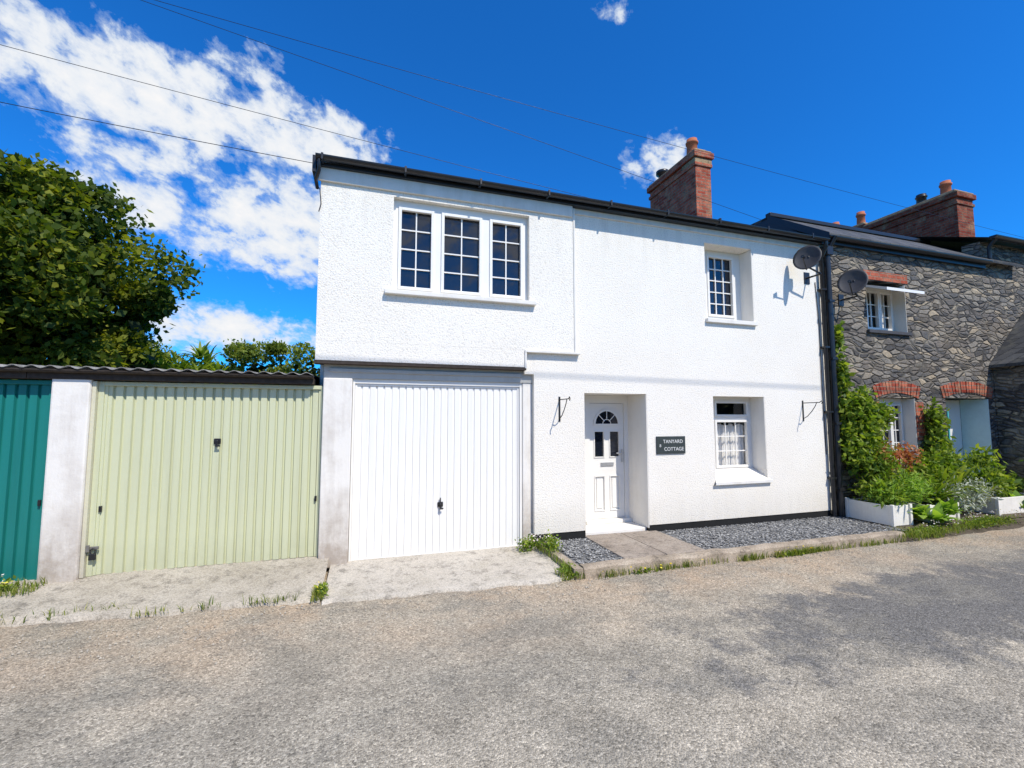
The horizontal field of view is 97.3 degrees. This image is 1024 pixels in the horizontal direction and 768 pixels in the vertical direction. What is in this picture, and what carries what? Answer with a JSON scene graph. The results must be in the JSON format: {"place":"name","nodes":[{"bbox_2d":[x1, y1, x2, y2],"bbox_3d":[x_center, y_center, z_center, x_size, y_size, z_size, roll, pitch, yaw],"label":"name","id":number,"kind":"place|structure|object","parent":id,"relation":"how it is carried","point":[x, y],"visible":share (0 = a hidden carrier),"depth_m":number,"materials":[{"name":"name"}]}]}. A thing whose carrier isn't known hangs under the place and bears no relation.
{"place":"outdoors","nodes":[
{"label":"outdoors","id":0,"kind":"place"},
{"bbox_2d":[0,556,328,626],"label":"driveway","id":1,"kind":"structure","parent":0,"point":[227,586],"depth_m":4.33,"materials":[{"name":"concrete"}]},
{"bbox_2d":[322,544,573,604],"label":"driveway","id":2,"kind":"structure","parent":0,"point":[400,576],"depth_m":4.96,"materials":[{"name":"concrete"}]},
{"bbox_2d":[0,527,1023,767],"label":"road","id":3,"kind":"structure","parent":0,"point":[917,661],"depth_m":3.05,"materials":[{"name":"grey asphalt"}]},
{"bbox_2d":[1,545,811,590],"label":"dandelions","id":4,"kind":"object","parent":3,"relation":"on","point":[322,587],"visible":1,"depth_m":4.37,"materials":[{"name":"yellow plant"}]},
{"bbox_2d":[0,532,1014,693],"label":"loose grit","id":5,"kind":"object","parent":3,"relation":"on","point":[161,627],"visible":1,"depth_m":4.08,"materials":[{"name":"gravel"}]},
{"bbox_2d":[0,514,1016,623],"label":"grass tufts","id":6,"kind":"object","parent":3,"relation":"on","point":[815,549],"visible":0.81,"depth_m":5.43,"materials":[{"name":"green plant"}]},
{"bbox_2d":[0,514,1021,596],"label":"broadleaf weeds","id":7,"kind":"object","parent":3,"relation":"on","point":[551,543],"visible":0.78,"depth_m":5.74,"materials":[{"name":"green plant"}]},
{"bbox_2d":[312,137,831,567],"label":"white cottage","id":8,"kind":"structure","parent":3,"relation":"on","point":[470,332],"depth_m":6.18,"materials":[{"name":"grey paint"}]},
{"bbox_2d":[353,386,516,559],"bbox_3d":[-0.914,1.081,5.757,2.104,2.128,0.014,1,-5,-18],"label":"garage door panel","id":9,"kind":"structure","parent":8,"relation":"in","point":[416,447],"depth_m":5.73,"materials":[{"name":"white metal"}]},
{"bbox_2d":[392,200,526,299],"bbox_3d":[-0.655,-1.726,5.985,1.796,1.196,0.060,1,-5,-18],"label":"upper wide window frame","id":10,"kind":"structure","parent":8,"relation":"in","point":[438,210],"depth_m":5.94,"materials":[{"name":"white plastic"}]},
{"bbox_2d":[401,211,519,295],"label":"upper wide window glass","id":11,"kind":"structure","parent":8,"relation":"in","point":[452,245],"depth_m":5.98,"materials":[{"name":"black"}]},
{"bbox_2d":[0,0,1023,237],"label":"overhead wires","id":12,"kind":"object","parent":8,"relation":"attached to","point":[387,87],"visible":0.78,"depth_m":6.84,"materials":[{"name":"black plastic"}]},
{"bbox_2d":[559,396,569,421],"bbox_3d":[0.703,0.332,6.011,0.024,0.340,0.352,1,-5,-18],"label":"basket bracket","id":13,"kind":"object","parent":8,"relation":"attached to","point":[560,416],"visible":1,"depth_m":6.13,"materials":[{"name":"black metal"}]},
{"bbox_2d":[589,403,624,518],"bbox_3d":[1.454,1.170,6.930,0.585,1.740,0.024,1,-5,-18],"label":"front door leaf","id":14,"kind":"structure","parent":8,"relation":"in","point":[596,469],"depth_m":6.92,"materials":[{"name":"white plastic"}]},
{"bbox_2d":[595,476,618,509],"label":"door panels","id":15,"kind":"structure","parent":8,"relation":"in","point":[599,481],"depth_m":6.89,"materials":[{"name":"white plastic"}]},
{"bbox_2d":[656,436,685,453],"bbox_3d":[2.350,0.901,6.663,0.500,0.255,0.022,1,-5,-18],"label":"house sign","id":16,"kind":"object","parent":8,"relation":"attached to","point":[670,444],"visible":1,"depth_m":6.65,"materials":[{"name":"stone"}]},
{"bbox_2d":[709,258,730,315],"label":"upper small window glass","id":17,"kind":"structure","parent":8,"relation":"in","point":[726,275],"depth_m":7.54,"materials":[{"name":"blue"}]},
{"bbox_2d":[704,250,741,320],"bbox_3d":[3.406,-1.601,7.499,0.936,1.213,0.060,1,-5,-18],"label":"upper small window frame","id":18,"kind":"structure","parent":8,"relation":"in","point":[735,257],"depth_m":7.57,"materials":[{"name":"white plastic"}]},
{"bbox_2d":[713,397,752,468],"bbox_3d":[3.497,0.864,7.370,1.006,1.288,0.060,1,-5,-18],"label":"lower window frame","id":19,"kind":"structure","parent":8,"relation":"in","point":[714,398],"depth_m":7.45,"materials":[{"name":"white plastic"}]},
{"bbox_2d":[793,245,821,283],"bbox_3d":[4.881,-2.012,7.449,0.656,0.545,0.487,1,-5,-18],"label":"satellite dish","id":20,"kind":"object","parent":8,"relation":"attached to","point":[807,257],"visible":1,"depth_m":7.42,"materials":[{"name":"grey metal"}]},
{"bbox_2d":[802,400,822,420],"bbox_3d":[4.897,0.434,7.337,0.024,0.340,0.352,1,-5,-18],"label":"basket bracket","id":21,"kind":"object","parent":8,"relation":"attached to","point":[811,411],"visible":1,"depth_m":7.44,"materials":[{"name":"black metal"}]},
{"bbox_2d":[815,235,845,516],"bbox_3d":[5.424,-0.184,7.620,0.338,4.776,0.221,1,-5,-18],"label":"downpipe","id":22,"kind":"object","parent":8,"relation":"attached to","point":[838,489],"visible":0.95,"depth_m":7.63,"materials":[{"name":"black plastic"}]},
{"bbox_2d":[540,530,905,579],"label":"kerb","id":23,"kind":"structure","parent":3,"relation":"on","point":[593,570],"depth_m":5.49,"materials":[{"name":"concrete"}]},
{"bbox_2d":[873,513,1023,541],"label":"grass bank","id":24,"kind":"structure","parent":3,"relation":"on","point":[1020,522],"depth_m":7.06,"materials":[{"name":"plant"}]},
{"bbox_2d":[989,312,1023,492],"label":"stone porch","id":25,"kind":"object","parent":3,"relation":"on","point":[1006,364],"visible":0.8,"depth_m":8.88,"materials":[{"name":"stone"}]},
{"bbox_2d":[0,0,1023,372],"label":"sky","id":26,"kind":"structure","parent":0,"point":[890,101],"materials":[{"name":"blue"}]},
{"bbox_2d":[556,516,904,564],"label":"slate chippings","id":27,"kind":"object","parent":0,"point":[835,524],"visible":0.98,"depth_m":6.38,"materials":[{"name":"grey gravel"}]},
{"bbox_2d":[585,530,704,558],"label":"paving slab","id":28,"kind":"structure","parent":27,"relation":"on","point":[635,544],"depth_m":5.78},
{"bbox_2d":[830,503,1023,528],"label":"garden soil","id":29,"kind":"structure","parent":0,"point":[961,516],"depth_m":7.42,"materials":[{"name":"brown soil"}]},
{"bbox_2d":[0,509,1020,581],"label":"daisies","id":30,"kind":"object","parent":29,"relation":"on","point":[562,541],"visible":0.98,"depth_m":6.68,"materials":[{"name":"white plant"}]},
{"bbox_2d":[845,496,912,526],"bbox_3d":[5.860,2.030,7.222,0.430,0.320,0.730,1,-5,-18],"label":"planter","id":31,"kind":"object","parent":29,"relation":"on","point":[894,515],"visible":0.92,"depth_m":7.03,"materials":[{"name":"wood"}]},
{"bbox_2d":[847,438,951,508],"bbox_3d":[6.398,1.455,7.402,1.755,1.192,1.004,1,-5,-18],"label":"trough foliage","id":32,"kind":"object","parent":31,"relation":"in","point":[881,468],"visible":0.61,"depth_m":7.33,"materials":[{"name":"green plant"}]},
{"bbox_2d":[875,438,924,471],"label":"russet flowers","id":33,"kind":"object","parent":32,"relation":"in","point":[904,454],"visible":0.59,"depth_m":7.65,"materials":[{"name":"orange plant"}]},
{"bbox_2d":[860,468,940,506],"bbox_3d":[6.096,1.665,7.159,1.172,0.724,0.681,1,-5,-18],"label":"fern foliage","id":34,"kind":"object","parent":31,"relation":"in","point":[917,490],"visible":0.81,"depth_m":7.07,"materials":[{"name":"green plant"}]},
{"bbox_2d":[751,212,1023,514],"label":"stone cottage","id":35,"kind":"structure","parent":29,"relation":"on","point":[913,317],"depth_m":8.57,"materials":[{"name":"stone"}]},
{"bbox_2d":[837,269,868,305],"bbox_3d":[5.706,-1.677,7.696,0.403,0.556,0.542,1,-4,-8],"label":"satellite dish","id":36,"kind":"object","parent":35,"relation":"attached to","point":[852,281],"visible":1,"depth_m":7.65,"materials":[{"name":"grey metal"}]},
{"bbox_2d":[840,397,877,476],"bbox_3d":[5.973,0.930,7.701,0.858,1.420,0.436,1,-5,-18],"label":"vine shade","id":37,"kind":"object","parent":35,"relation":"attached to","point":[846,418],"visible":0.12,"depth_m":7.63,"materials":[{"name":"green plant"}]},
{"bbox_2d":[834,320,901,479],"bbox_3d":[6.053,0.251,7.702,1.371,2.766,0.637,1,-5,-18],"label":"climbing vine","id":38,"kind":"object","parent":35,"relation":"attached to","point":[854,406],"visible":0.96,"depth_m":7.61,"materials":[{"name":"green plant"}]},
{"bbox_2d":[866,287,893,328],"bbox_3d":[6.837,-1.409,8.544,1.036,0.916,0.060,1,-5,-18],"label":"upper window frame","id":39,"kind":"structure","parent":35,"relation":"in","point":[867,288],"depth_m":8.62,"materials":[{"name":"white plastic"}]},
{"bbox_2d":[879,398,900,459],"bbox_3d":[6.942,0.857,8.403,0.936,1.176,0.060,1,-5,-18],"label":"lower window frame","id":40,"kind":"structure","parent":35,"relation":"in","point":[895,401],"depth_m":8.48,"materials":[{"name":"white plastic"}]},
{"bbox_2d":[881,406,899,450],"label":"lower window glass","id":41,"kind":"structure","parent":35,"relation":"in","point":[896,421],"depth_m":8.51,"materials":[{"name":"black"}]},
{"bbox_2d":[945,400,964,470],"bbox_3d":[8.754,1.319,9.187,1.270,1.980,0.038,1,-5,-18],"label":"front door","id":42,"kind":"structure","parent":35,"relation":"in","point":[954,412],"depth_m":9.34,"materials":[{"name":"blue plastic"}]},
{"bbox_2d":[895,498,959,522],"bbox_3d":[6.815,2.064,7.402,0.700,0.280,0.500,1,-5,-18],"label":"planter","id":43,"kind":"object","parent":29,"relation":"on","point":[914,505],"visible":0.3,"depth_m":7.26,"materials":[{"name":"wood"}]},
{"bbox_2d":[854,461,1008,503],"bbox_3d":[7.144,1.611,7.622,3.425,0.757,1.254,2,-5,-24],"label":"strap leaved plant","id":44,"kind":"object","parent":43,"relation":"in","point":[960,477],"visible":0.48,"depth_m":7.48,"materials":[{"name":"green plant"}]},
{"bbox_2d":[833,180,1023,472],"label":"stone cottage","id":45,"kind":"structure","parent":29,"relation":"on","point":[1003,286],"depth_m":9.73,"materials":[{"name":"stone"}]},
{"bbox_2d":[918,397,974,478],"bbox_3d":[7.951,1.067,8.267,0.904,1.685,0.721,4,-6,-42],"label":"garden shrub","id":46,"kind":"object","parent":29,"relation":"on","point":[933,424],"visible":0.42,"depth_m":8.19,"materials":[{"name":"green plant"}]},
{"bbox_2d":[899,442,1023,496],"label":"garden border foliage","id":47,"kind":"object","parent":29,"relation":"on","point":[935,458],"visible":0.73,"depth_m":7.96,"materials":[{"name":"green plant"}]},
{"bbox_2d":[900,490,1023,522],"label":"hosta","id":48,"kind":"object","parent":29,"relation":"on","point":[949,507],"visible":0.78,"depth_m":6.99,"materials":[{"name":"green plant"}]},
{"bbox_2d":[922,476,1003,515],"bbox_3d":[7.620,1.904,7.603,1.731,0.740,0.668,1,-5,-18],"label":"silver shrub","id":49,"kind":"object","parent":29,"relation":"on","point":[974,495],"visible":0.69,"depth_m":7.54,"materials":[{"name":"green plant"}]},
{"bbox_2d":[967,493,1023,515],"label":"planter","id":50,"kind":"object","parent":29,"relation":"on","point":[1006,504],"visible":0.52,"depth_m":7.75,"materials":[{"name":"wood"}]},
{"label":"ground","id":51,"kind":"structure","parent":0,"visible":0},
{"bbox_2d":[0,364,169,581],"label":"garage","id":52,"kind":"structure","parent":51,"relation":"on","point":[25,402],"depth_m":4.50,"materials":[{"name":"teal metal"}]},
{"bbox_2d":[0,384,49,581],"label":"door panel","id":53,"kind":"structure","parent":52,"relation":"in","point":[23,407],"depth_m":4.50,"materials":[{"name":"teal metal"}]},
{"bbox_2d":[0,149,205,379],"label":"broadleaf tree","id":54,"kind":"object","parent":51,"relation":"on","point":[64,286],"visible":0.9,"depth_m":10.05,"materials":[{"name":"green plant"}]},
{"bbox_2d":[43,316,164,382],"bbox_3d":[-10.168,0.433,11.555,3.187,4.509,3.350,-2,-5,25],"label":"broadleaf tree","id":55,"kind":"object","parent":51,"relation":"on","point":[127,346],"visible":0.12,"depth_m":11.47,"materials":[{"name":"green plant"}]},
{"bbox_2d":[21,364,322,583],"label":"garage","id":56,"kind":"structure","parent":51,"relation":"on","point":[144,470],"depth_m":4.89,"materials":[{"name":"white paint"}]},
{"bbox_2d":[96,386,318,574],"bbox_3d":[-3.286,1.013,5.014,2.105,1.940,0.026,1,-5,-18],"label":"door panel","id":57,"kind":"structure","parent":56,"relation":"in","point":[171,497],"depth_m":4.98,"materials":[{"name":"green metal"}]},
{"bbox_2d":[142,341,239,383],"bbox_3d":[-9.721,-0.513,12.981,3.403,1.612,2.333,1,-5,-18],"label":"spiky shrub","id":58,"kind":"object","parent":51,"relation":"on","point":[200,351],"visible":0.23,"depth_m":12.92,"materials":[{"name":"green plant"}]},
{"bbox_2d":[144,338,319,385],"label":"distant trees","id":59,"kind":"object","parent":51,"relation":"on","point":[242,353],"visible":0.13,"depth_m":26.01,"materials":[{"name":"green plant"}]},
{"bbox_2d":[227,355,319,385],"bbox_3d":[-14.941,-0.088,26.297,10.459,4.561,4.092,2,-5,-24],"label":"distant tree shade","id":60,"kind":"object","parent":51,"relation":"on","point":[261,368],"visible":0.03,"depth_m":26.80,"materials":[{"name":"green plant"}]}
]}

